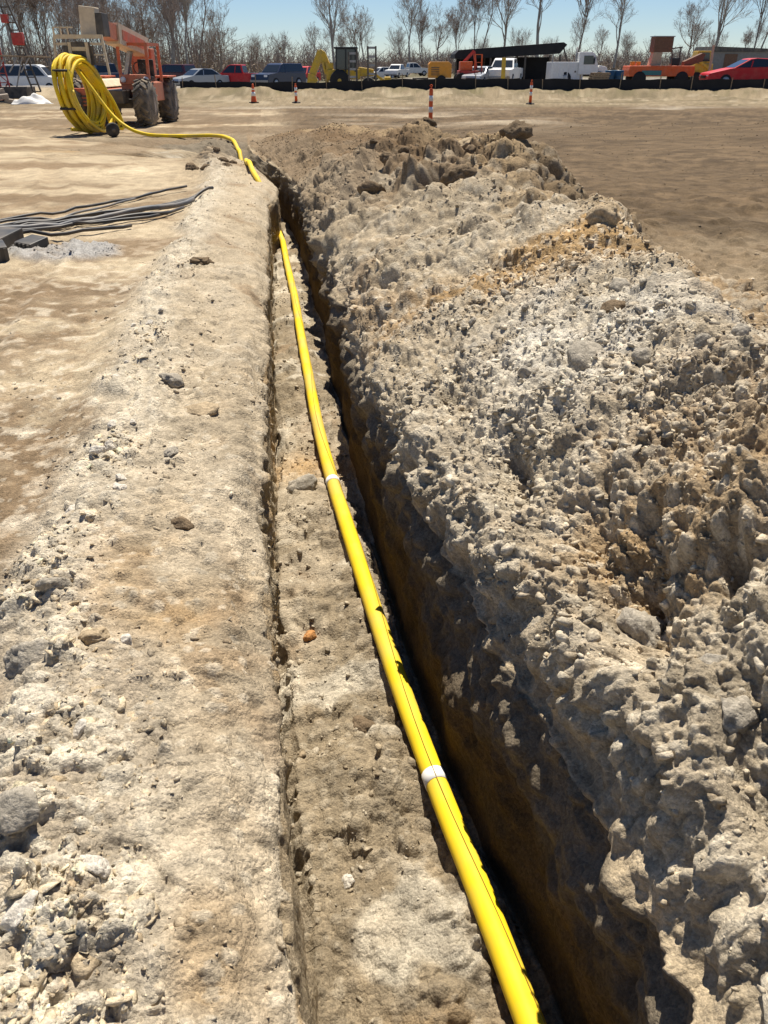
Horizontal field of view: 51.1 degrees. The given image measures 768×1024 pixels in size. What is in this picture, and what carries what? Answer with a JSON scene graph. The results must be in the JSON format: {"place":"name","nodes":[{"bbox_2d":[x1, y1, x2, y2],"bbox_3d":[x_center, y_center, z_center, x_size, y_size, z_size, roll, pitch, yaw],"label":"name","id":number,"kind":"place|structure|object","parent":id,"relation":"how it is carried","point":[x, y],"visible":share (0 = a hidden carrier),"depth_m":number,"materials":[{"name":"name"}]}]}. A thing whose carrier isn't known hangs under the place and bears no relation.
{"place":"outdoors","nodes":[
{"label":"outdoors","id":0,"kind":"place"},
{"bbox_2d":[0,0,50,99],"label":"scaffold tower","id":1,"kind":"structure","parent":0,"point":[16,91],"depth_m":37.37,"materials":[{"name":"red metal"}]},
{"bbox_2d":[0,62,767,1023],"bbox_3d":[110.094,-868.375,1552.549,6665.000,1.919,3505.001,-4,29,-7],"label":"ground","id":2,"kind":"structure","parent":0,"point":[578,842],"depth_m":2.92,"materials":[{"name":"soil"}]},
{"bbox_2d":[0,227,23,247],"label":"plastic block","id":3,"kind":"object","parent":2,"relation":"on","point":[9,236],"depth_m":8.11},
{"bbox_2d":[0,0,29,63],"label":"bare tree","id":4,"kind":"object","parent":2,"relation":"on","point":[3,2],"visible":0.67,"depth_m":80.94,"materials":[{"name":"brown plant"}]},
{"bbox_2d":[0,889,37,931],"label":"rock","id":5,"kind":"object","parent":2,"relation":"on","point":[12,918],"visible":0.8,"depth_m":1.63,"materials":[{"name":"stone"}]},
{"bbox_2d":[0,785,39,835],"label":"rock","id":6,"kind":"object","parent":2,"relation":"on","point":[19,809],"visible":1,"depth_m":1.81,"materials":[{"name":"stone"}]},
{"bbox_2d":[1,0,42,63],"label":"bare tree","id":7,"kind":"object","parent":2,"relation":"on","point":[22,29],"visible":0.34,"depth_m":89.61,"materials":[{"name":"brown plant"}]},
{"bbox_2d":[3,638,48,677],"bbox_3d":[-1.058,0.448,2.417,0.169,0.110,0.124,2,65,4],"label":"soil clod","id":8,"kind":"object","parent":2,"relation":"on","point":[20,658],"visible":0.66,"depth_m":2.38,"materials":[{"name":"soil"}]},
{"bbox_2d":[14,234,48,248],"bbox_3d":[-3.495,-2.659,7.968,0.200,0.090,0.273,14,39,16],"label":"plastic block","id":9,"kind":"object","parent":2,"relation":"on","point":[31,241],"depth_m":7.93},
{"bbox_2d":[11,93,52,104],"bbox_3d":[-15.700,-18.402,35.770,1.700,0.447,1.119,0,29,0],"label":"tarpaulin","id":10,"kind":"object","parent":2,"relation":"on","point":[34,98],"visible":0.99,"depth_m":35.55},
{"bbox_2d":[0,64,63,85],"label":"van","id":11,"kind":"object","parent":2,"relation":"on","point":[43,75],"visible":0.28,"depth_m":55.60,"materials":[{"name":"white paint"}]},
{"bbox_2d":[21,0,52,71],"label":"bare tree","id":12,"kind":"object","parent":2,"relation":"on","point":[29,5],"visible":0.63,"depth_m":91.66,"materials":[{"name":"brown plant"}]},
{"bbox_2d":[20,0,56,69],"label":"bare tree","id":13,"kind":"object","parent":2,"relation":"on","point":[44,21],"visible":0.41,"depth_m":94.32,"materials":[{"name":"brown plant"}]},
{"bbox_2d":[35,577,72,593],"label":"rock","id":14,"kind":"object","parent":2,"relation":"on","point":[42,585],"visible":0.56,"depth_m":2.68,"materials":[{"name":"stone"}]},
{"bbox_2d":[30,0,82,77],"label":"bare tree","id":15,"kind":"object","parent":2,"relation":"on","point":[61,11],"visible":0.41,"depth_m":87.77,"materials":[{"name":"brown plant"}]},
{"bbox_2d":[32,0,83,77],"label":"bare tree","id":16,"kind":"object","parent":2,"relation":"on","point":[68,23],"visible":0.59,"depth_m":84.78,"materials":[{"name":"brown plant"}]},
{"bbox_2d":[0,192,149,224],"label":"conduit","id":17,"kind":"object","parent":2,"relation":"on","point":[90,209],"visible":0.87,"depth_m":9.88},
{"bbox_2d":[23,224,131,236],"bbox_3d":[-3.671,-2.973,8.570,2.030,0.097,0.309,-16,33,-26],"label":"conduit","id":18,"kind":"object","parent":2,"relation":"on","point":[75,231],"visible":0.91,"depth_m":8.63,"materials":[{"name":"plastic"}]},
{"bbox_2d":[73,718,86,738],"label":"rock","id":19,"kind":"object","parent":2,"relation":"on","point":[80,725],"visible":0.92,"depth_m":2.10,"materials":[{"name":"stone"}]},
{"bbox_2d":[51,52,124,133],"bbox_3d":[-7.630,-10.701,20.571,1.011,1.845,1.802,6,30,10],"label":"pipe coil","id":20,"kind":"object","parent":2,"relation":"on","point":[79,120],"visible":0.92,"depth_m":20.39,"materials":[{"name":"yellow plastic"}]},
{"bbox_2d":[0,206,184,225],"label":"conduit","id":21,"kind":"object","parent":2,"relation":"on","point":[124,219],"visible":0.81,"depth_m":9.30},
{"bbox_2d":[0,185,186,219],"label":"conduit","id":22,"kind":"object","parent":2,"relation":"on","point":[89,205],"visible":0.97,"depth_m":10.18,"materials":[{"name":"plastic"}]},
{"bbox_2d":[78,626,109,644],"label":"rock","id":23,"kind":"object","parent":2,"relation":"on","point":[90,636],"visible":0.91,"depth_m":2.48,"materials":[{"name":"stone"}]},
{"bbox_2d":[79,854,110,878],"bbox_3d":[-0.630,0.767,1.746,0.083,0.043,0.066,16,-12,34],"label":"rock","id":24,"kind":"object","parent":2,"relation":"on","point":[98,865],"visible":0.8,"depth_m":1.73,"materials":[{"name":"stone"}]},
{"bbox_2d":[22,211,168,230],"bbox_3d":[-3.675,-3.172,8.923,2.776,0.095,0.162,-24,37,-36],"label":"conduit","id":25,"kind":"object","parent":2,"relation":"on","point":[54,227],"visible":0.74,"depth_m":9.22,"materials":[{"name":"plastic"}]},
{"bbox_2d":[62,0,128,62],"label":"bare tree","id":26,"kind":"object","parent":2,"relation":"on","point":[75,13],"visible":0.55,"depth_m":78.56,"materials":[{"name":"brown plant"}]},
{"bbox_2d":[0,197,194,227],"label":"conduit","id":27,"kind":"object","parent":2,"relation":"on","point":[152,207],"visible":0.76,"depth_m":9.54,"materials":[{"name":"plastic"}]},
{"bbox_2d":[87,0,126,71],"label":"bare tree","id":28,"kind":"object","parent":2,"relation":"on","point":[113,16],"visible":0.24,"depth_m":84.63,"materials":[{"name":"brown plant"}]},
{"bbox_2d":[94,63,123,77],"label":"pickup truck","id":29,"kind":"object","parent":2,"relation":"on","point":[101,70],"visible":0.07,"depth_m":65.75,"materials":[{"name":"blue paint"}]},
{"bbox_2d":[11,186,213,224],"bbox_3d":[-3.498,-3.673,9.722,0.328,0.167,3.644,26,38,38],"label":"conduit","id":30,"kind":"object","parent":2,"relation":"on","point":[104,211],"visible":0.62,"depth_m":9.55,"materials":[{"name":"plastic"}]},
{"bbox_2d":[52,6,179,126],"bbox_3d":[-7.742,-12.594,22.945,2.360,2.921,5.448,1,29,1],"label":"telehandler","id":31,"kind":"object","parent":2,"relation":"on","point":[145,92],"visible":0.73,"depth_m":22.72,"materials":[{"name":"metal"}]},
{"bbox_2d":[103,0,142,73],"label":"bare tree","id":32,"kind":"object","parent":2,"relation":"on","point":[127,20],"visible":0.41,"depth_m":88.42,"materials":[{"name":"brown plant"}]},
{"bbox_2d":[116,0,164,42],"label":"bare tree","id":33,"kind":"object","parent":2,"relation":"on","point":[134,5],"visible":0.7,"depth_m":89.64,"materials":[{"name":"grey plant"}]},
{"bbox_2d":[131,11,168,59],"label":"bare tree","id":34,"kind":"object","parent":2,"relation":"on","point":[156,39],"visible":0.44,"depth_m":98.22,"materials":[{"name":"grey plant"}]},
{"bbox_2d":[131,0,181,63],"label":"bare tree","id":35,"kind":"object","parent":2,"relation":"on","point":[173,49],"visible":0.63,"depth_m":81.83,"materials":[{"name":"grey plant"}]},
{"bbox_2d":[141,0,189,63],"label":"bare tree","id":36,"kind":"object","parent":2,"relation":"on","point":[164,6],"visible":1,"depth_m":78.53,"materials":[{"name":"grey plant"}]},
{"bbox_2d":[158,373,184,387],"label":"rock","id":37,"kind":"object","parent":2,"relation":"on","point":[173,380],"visible":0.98,"depth_m":4.49,"materials":[{"name":"stone"}]},
{"bbox_2d":[157,64,195,85],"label":"parked car","id":38,"kind":"object","parent":2,"relation":"on","point":[177,70],"visible":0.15,"depth_m":70.81,"materials":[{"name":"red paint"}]},
{"bbox_2d":[159,0,199,63],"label":"bare tree","id":39,"kind":"object","parent":2,"relation":"on","point":[185,15],"visible":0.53,"depth_m":81.67,"materials":[{"name":"grey plant"}]},
{"bbox_2d":[171,516,194,529],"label":"rock","id":40,"kind":"object","parent":2,"relation":"on","point":[181,522],"visible":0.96,"depth_m":3.15,"materials":[{"name":"stone"}]},
{"bbox_2d":[172,68,229,85],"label":"parked car","id":41,"kind":"object","parent":2,"relation":"on","point":[198,75],"visible":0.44,"depth_m":66.25,"materials":[{"name":"silver metal"}]},
{"bbox_2d":[183,401,219,415],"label":"rock","id":42,"kind":"object","parent":2,"relation":"on","point":[205,408],"visible":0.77,"depth_m":4.20,"materials":[{"name":"stone"}]},
{"bbox_2d":[191,26,217,68],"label":"bare tree","id":43,"kind":"object","parent":2,"relation":"on","point":[209,55],"visible":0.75,"depth_m":101.75,"materials":[{"name":"grey plant"}]},
{"bbox_2d":[182,0,228,67],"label":"bare tree","id":44,"kind":"object","parent":2,"relation":"on","point":[202,1],"visible":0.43,"depth_m":96.79,"materials":[{"name":"grey plant"}]},
{"bbox_2d":[197,2,236,72],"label":"bare tree","id":45,"kind":"object","parent":2,"relation":"on","point":[209,17],"visible":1,"depth_m":89.68,"materials":[{"name":"grey plant"}]},
{"bbox_2d":[219,64,256,81],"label":"pickup truck","id":46,"kind":"object","parent":2,"relation":"on","point":[236,72],"visible":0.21,"depth_m":67.71,"materials":[{"name":"red paint"}]},
{"bbox_2d":[245,31,265,68],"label":"bare tree","id":47,"kind":"object","parent":2,"relation":"on","point":[255,42],"visible":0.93,"depth_m":106.76,"materials":[{"name":"grey plant"}]},
{"bbox_2d":[250,63,305,82],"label":"parked car","id":48,"kind":"object","parent":2,"relation":"on","point":[279,72],"visible":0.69,"depth_m":67.77,"materials":[{"name":"blue paint"}]},
{"bbox_2d":[265,32,292,58],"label":"bare tree","id":49,"kind":"object","parent":2,"relation":"on","point":[281,41],"visible":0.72,"depth_m":115.84,"materials":[{"name":"grey plant"}]},
{"bbox_2d":[286,473,317,493],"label":"rock","id":50,"kind":"object","parent":2,"relation":"on","point":[308,481],"visible":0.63,"depth_m":4.93,"materials":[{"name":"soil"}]},
{"bbox_2d":[75,67,546,1023],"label":"yellow pipe","id":51,"kind":"object","parent":2,"relation":"on","point":[509,967],"visible":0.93,"depth_m":3.09,"materials":[{"name":"plastic"}]},
{"bbox_2d":[304,22,320,57],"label":"bare tree","id":52,"kind":"object","parent":2,"relation":"on","point":[315,37],"visible":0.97,"depth_m":118.83,"materials":[{"name":"grey plant"}]},
{"bbox_2d":[311,0,354,69],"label":"bare tree","id":53,"kind":"object","parent":2,"relation":"on","point":[330,25],"visible":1,"depth_m":95.77,"materials":[{"name":"grey plant"}]},
{"bbox_2d":[320,19,348,54],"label":"bare tree","id":54,"kind":"object","parent":2,"relation":"on","point":[341,43],"visible":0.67,"depth_m":115.50,"materials":[{"name":"grey plant"}]},
{"bbox_2d":[0,39,680,80],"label":"brush","id":55,"kind":"object","parent":2,"relation":"on","point":[260,71],"visible":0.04,"depth_m":95.86,"materials":[{"name":"plant"}]},
{"bbox_2d":[326,3,366,67],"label":"bare tree","id":56,"kind":"object","parent":2,"relation":"on","point":[351,41],"visible":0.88,"depth_m":100.78,"materials":[{"name":"grey plant"}]},
{"bbox_2d":[307,47,390,82],"bbox_3d":[-2.513,-32.804,59.566,6.392,2.875,2.200,0,29,0],"label":"backhoe","id":57,"kind":"object","parent":2,"relation":"on","point":[341,63],"visible":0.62,"depth_m":58.96,"materials":[{"name":"yellow paint"}]},
{"bbox_2d":[352,5,375,67],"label":"bare tree","id":58,"kind":"object","parent":2,"relation":"on","point":[363,27],"visible":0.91,"depth_m":101.43,"materials":[{"name":"grey plant"}]},
{"bbox_2d":[352,715,375,733],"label":"rock","id":59,"kind":"object","parent":2,"relation":"on","point":[362,723],"visible":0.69,"depth_m":3.24,"materials":[{"name":"stone"}]},
{"bbox_2d":[357,180,385,194],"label":"soil clod","id":60,"kind":"object","parent":2,"relation":"on","point":[371,187],"visible":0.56,"depth_m":8.03,"materials":[{"name":"soil"}]},
{"bbox_2d":[367,46,376,80],"bbox_3d":[-0.857,-31.450,56.944,0.800,2.700,0.700,0,29,0],"label":"lift mast","id":61,"kind":"object","parent":2,"relation":"on","point":[371,56],"visible":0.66,"depth_m":56.66,"materials":[{"name":"metal"}]},
{"bbox_2d":[0,10,765,78],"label":"woodland","id":62,"kind":"object","parent":2,"relation":"on","point":[609,61],"visible":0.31,"depth_m":106.80,"materials":[{"name":"plant"}]},
{"bbox_2d":[384,64,408,77],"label":"pickup truck","id":63,"kind":"object","parent":2,"relation":"on","point":[396,70],"visible":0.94,"depth_m":79.92,"materials":[{"name":"white paint"}]},
{"bbox_2d":[386,25,407,61],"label":"bare tree","id":64,"kind":"object","parent":2,"relation":"on","point":[399,40],"visible":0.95,"depth_m":116.31,"materials":[{"name":"grey plant"}]},
{"bbox_2d":[392,0,426,62],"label":"bare tree","id":65,"kind":"object","parent":2,"relation":"on","point":[411,13],"visible":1,"depth_m":98.67,"materials":[{"name":"grey plant"}]},
{"bbox_2d":[400,63,427,75],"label":"pickup truck","id":66,"kind":"object","parent":2,"relation":"on","point":[415,68],"visible":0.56,"depth_m":85.38,"materials":[{"name":"white paint"}]},
{"bbox_2d":[409,0,437,62],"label":"bare tree","id":67,"kind":"object","parent":2,"relation":"on","point":[422,22],"visible":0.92,"depth_m":105.83,"materials":[{"name":"grey plant"}]},
{"bbox_2d":[412,58,451,78],"bbox_3d":[3.020,-27.858,50.875,2.421,1.545,1.500,0,29,0],"label":"generator trailer","id":68,"kind":"object","parent":2,"relation":"on","point":[438,70],"visible":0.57,"depth_m":50.31,"materials":[{"name":"orange paint"}]},
{"bbox_2d":[430,0,459,61],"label":"bare tree","id":69,"kind":"object","parent":2,"relation":"on","point":[441,30],"visible":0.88,"depth_m":106.69,"materials":[{"name":"grey plant"}]},
{"bbox_2d":[440,164,477,185],"bbox_3d":[0.700,-3.051,7.366,0.378,0.274,0.264,-25,69,-19],"label":"soil clod","id":70,"kind":"object","parent":2,"relation":"on","point":[453,173],"visible":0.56,"depth_m":7.27,"materials":[{"name":"soil"}]},
{"bbox_2d":[444,0,478,49],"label":"bare tree","id":71,"kind":"object","parent":2,"relation":"on","point":[456,23],"visible":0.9,"depth_m":104.83,"materials":[{"name":"grey plant"}]},
{"bbox_2d":[454,50,482,78],"bbox_3d":[5.529,-29.283,52.942,1.732,2.008,1.740,0,29,0],"label":"boom lift","id":72,"kind":"object","parent":2,"relation":"on","point":[465,67],"visible":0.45,"depth_m":52.43,"materials":[{"name":"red metal"}]},
{"bbox_2d":[180,73,767,90],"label":"silt fence","id":73,"kind":"object","parent":2,"relation":"on","point":[580,83],"visible":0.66,"depth_m":45.14,"materials":[{"name":"black fabric"}]},
{"bbox_2d":[461,66,492,78],"bbox_3d":[6.391,-28.880,53.175,1.425,1.088,3.517,14,32,23],"label":"parked car","id":74,"kind":"object","parent":2,"relation":"on","point":[483,73],"visible":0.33,"depth_m":52.28,"materials":[{"name":"silver metal"}]},
{"bbox_2d":[456,0,515,48],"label":"bare tree","id":75,"kind":"object","parent":2,"relation":"on","point":[473,3],"visible":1,"depth_m":95.74,"materials":[{"name":"grey plant"}]},
{"bbox_2d":[474,0,525,46],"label":"bare tree","id":76,"kind":"object","parent":2,"relation":"on","point":[508,4],"visible":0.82,"depth_m":99.81,"materials":[{"name":"grey plant"}]},
{"bbox_2d":[488,58,522,78],"bbox_3d":[8.181,-29.814,54.364,1.742,1.555,4.777,9,31,16],"label":"pickup truck","id":77,"kind":"object","parent":2,"relation":"on","point":[513,70],"visible":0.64,"depth_m":53.33,"materials":[{"name":"white paint"}]},
{"bbox_2d":[499,119,532,139],"bbox_3d":[1.342,-3.868,8.175,0.299,0.213,0.259,-22,41,-9],"label":"soil clod","id":78,"kind":"object","parent":2,"relation":"on","point":[521,130],"visible":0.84,"depth_m":8.11,"materials":[{"name":"soil"}]},
{"bbox_2d":[506,25,532,56],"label":"bare tree","id":79,"kind":"object","parent":2,"relation":"on","point":[519,41],"visible":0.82,"depth_m":114.68,"materials":[{"name":"grey plant"}]},
{"bbox_2d":[525,0,551,56],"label":"bare tree","id":80,"kind":"object","parent":2,"relation":"on","point":[540,9],"visible":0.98,"depth_m":90.36,"materials":[{"name":"grey plant"}]},
{"bbox_2d":[545,54,582,78],"bbox_3d":[11.816,-28.936,52.538,2.100,1.690,1.545,-1,29,-2],"label":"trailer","id":81,"kind":"object","parent":2,"relation":"on","point":[556,69],"visible":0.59,"depth_m":51.93,"materials":[{"name":"white paint"}]},
{"bbox_2d":[570,13,589,48],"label":"bare tree","id":82,"kind":"object","parent":2,"relation":"on","point":[577,23],"visible":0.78,"depth_m":110.46,"materials":[{"name":"grey plant"}]},
{"bbox_2d":[563,47,606,78],"bbox_3d":[12.873,-29.102,52.461,3.255,2.173,2.148,3,29,6],"label":"lorry","id":83,"kind":"object","parent":2,"relation":"on","point":[588,63],"visible":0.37,"depth_m":51.70,"materials":[{"name":"metal"}]},
{"bbox_2d":[567,339,604,370],"bbox_3d":[0.833,-0.618,3.313,0.168,0.118,0.208,11,60,11],"label":"rock","id":84,"kind":"object","parent":2,"relation":"on","point":[580,353],"visible":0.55,"depth_m":3.28,"materials":[{"name":"stone"}]},
{"bbox_2d":[577,0,603,55],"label":"bare tree","id":85,"kind":"object","parent":2,"relation":"on","point":[586,11],"visible":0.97,"depth_m":95.32,"materials":[{"name":"grey plant"}]},
{"bbox_2d":[585,204,620,225],"bbox_3d":[1.316,-1.766,4.839,0.196,0.171,0.181,15,33,25],"label":"soil clod","id":86,"kind":"object","parent":2,"relation":"on","point":[606,213],"visible":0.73,"depth_m":4.77,"materials":[{"name":"soil"}]},
{"bbox_2d":[600,300,625,313],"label":"rock","id":87,"kind":"object","parent":2,"relation":"on","point":[607,306],"visible":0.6,"depth_m":3.59,"materials":[{"name":"stone"}]},
{"bbox_2d":[600,0,637,67],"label":"bare tree","id":88,"kind":"object","parent":2,"relation":"on","point":[621,7],"visible":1,"depth_m":92.39,"materials":[{"name":"grey plant"}]},
{"bbox_2d":[608,277,631,291],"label":"rock","id":89,"kind":"object","parent":2,"relation":"on","point":[617,284],"visible":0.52,"depth_m":3.86,"materials":[{"name":"stone"}]},
{"bbox_2d":[617,30,637,64],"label":"bare tree","id":90,"kind":"object","parent":2,"relation":"on","point":[627,45],"visible":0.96,"depth_m":105.78,"materials":[{"name":"grey plant"}]},
{"bbox_2d":[616,606,665,648],"bbox_3d":[0.729,0.350,2.311,0.157,0.160,0.182,17,33,27],"label":"soil clod","id":91,"kind":"object","parent":2,"relation":"on","point":[644,628],"visible":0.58,"depth_m":2.25,"materials":[{"name":"soil"}]},
{"bbox_2d":[631,347,652,366],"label":"rock","id":92,"kind":"object","parent":2,"relation":"on","point":[640,357],"visible":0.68,"depth_m":3.03,"materials":[{"name":"stone"}]},
{"bbox_2d":[622,36,705,79],"bbox_3d":[17.380,-27.874,49.719,4.747,2.699,1.820,0,29,0],"label":"trencher","id":93,"kind":"object","parent":2,"relation":"on","point":[659,45],"visible":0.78,"depth_m":49.24,"materials":[{"name":"orange paint"}]},
{"bbox_2d":[673,0,711,58],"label":"bare tree","id":94,"kind":"object","parent":2,"relation":"on","point":[689,14],"visible":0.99,"depth_m":105.78,"materials":[{"name":"grey plant"}]},
{"bbox_2d":[688,51,712,79],"bbox_3d":[20.844,-29.011,52.521,1.930,1.944,1.740,0,29,0],"label":"compact loader","id":95,"kind":"object","parent":2,"relation":"on","point":[702,66],"visible":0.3,"depth_m":51.91,"materials":[{"name":"yellow paint"}]},
{"bbox_2d":[694,333,710,347],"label":"rock","id":96,"kind":"object","parent":2,"relation":"on","point":[700,340],"visible":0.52,"depth_m":2.73,"materials":[{"name":"stone"}]},
{"bbox_2d":[700,653,727,664],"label":"rock","id":97,"kind":"object","parent":2,"relation":"on","point":[708,658],"visible":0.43,"depth_m":1.94,"materials":[{"name":"stone"}]},
{"bbox_2d":[706,0,757,45],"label":"bare tree","id":98,"kind":"object","parent":2,"relation":"on","point":[727,3],"visible":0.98,"depth_m":93.73,"materials":[{"name":"grey plant"}]},
{"bbox_2d":[699,58,767,79],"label":"parked car","id":99,"kind":"object","parent":2,"relation":"on","point":[751,68],"visible":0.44,"depth_m":47.11,"materials":[{"name":"red paint"}]},
{"bbox_2d":[730,323,749,335],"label":"rock","id":100,"kind":"object","parent":2,"relation":"on","point":[741,329],"visible":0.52,"depth_m":2.73,"materials":[{"name":"stone"}]},
{"bbox_2d":[721,687,759,733],"bbox_3d":[0.802,0.450,1.809,0.108,0.047,0.126,43,53,2],"label":"rock","id":101,"kind":"object","parent":2,"relation":"on","point":[740,714],"visible":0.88,"depth_m":1.78,"materials":[{"name":"stone"}]},
{"bbox_2d":[740,17,767,47],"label":"bare tree","id":102,"kind":"object","parent":2,"relation":"on","point":[748,38],"visible":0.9,"depth_m":114.10,"materials":[{"name":"grey plant"}]},
{"bbox_2d":[745,0,767,47],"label":"bare tree","id":103,"kind":"object","parent":2,"relation":"on","point":[761,14],"visible":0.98,"depth_m":89.59,"materials":[{"name":"grey plant"}]},
{"bbox_2d":[0,0,767,61],"label":"sky","id":104,"kind":"structure","parent":0,"point":[268,17],"materials":[{"name":"blue"}]},
{"bbox_2d":[450,42,567,78],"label":"shed","id":105,"kind":"structure","parent":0,"point":[534,67],"depth_m":55.54,"materials":[{"name":"metal"}]},
{"bbox_2d":[694,46,767,69],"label":"shed","id":106,"kind":"structure","parent":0,"point":[723,57],"depth_m":61.28,"materials":[{"name":"grey metal"}]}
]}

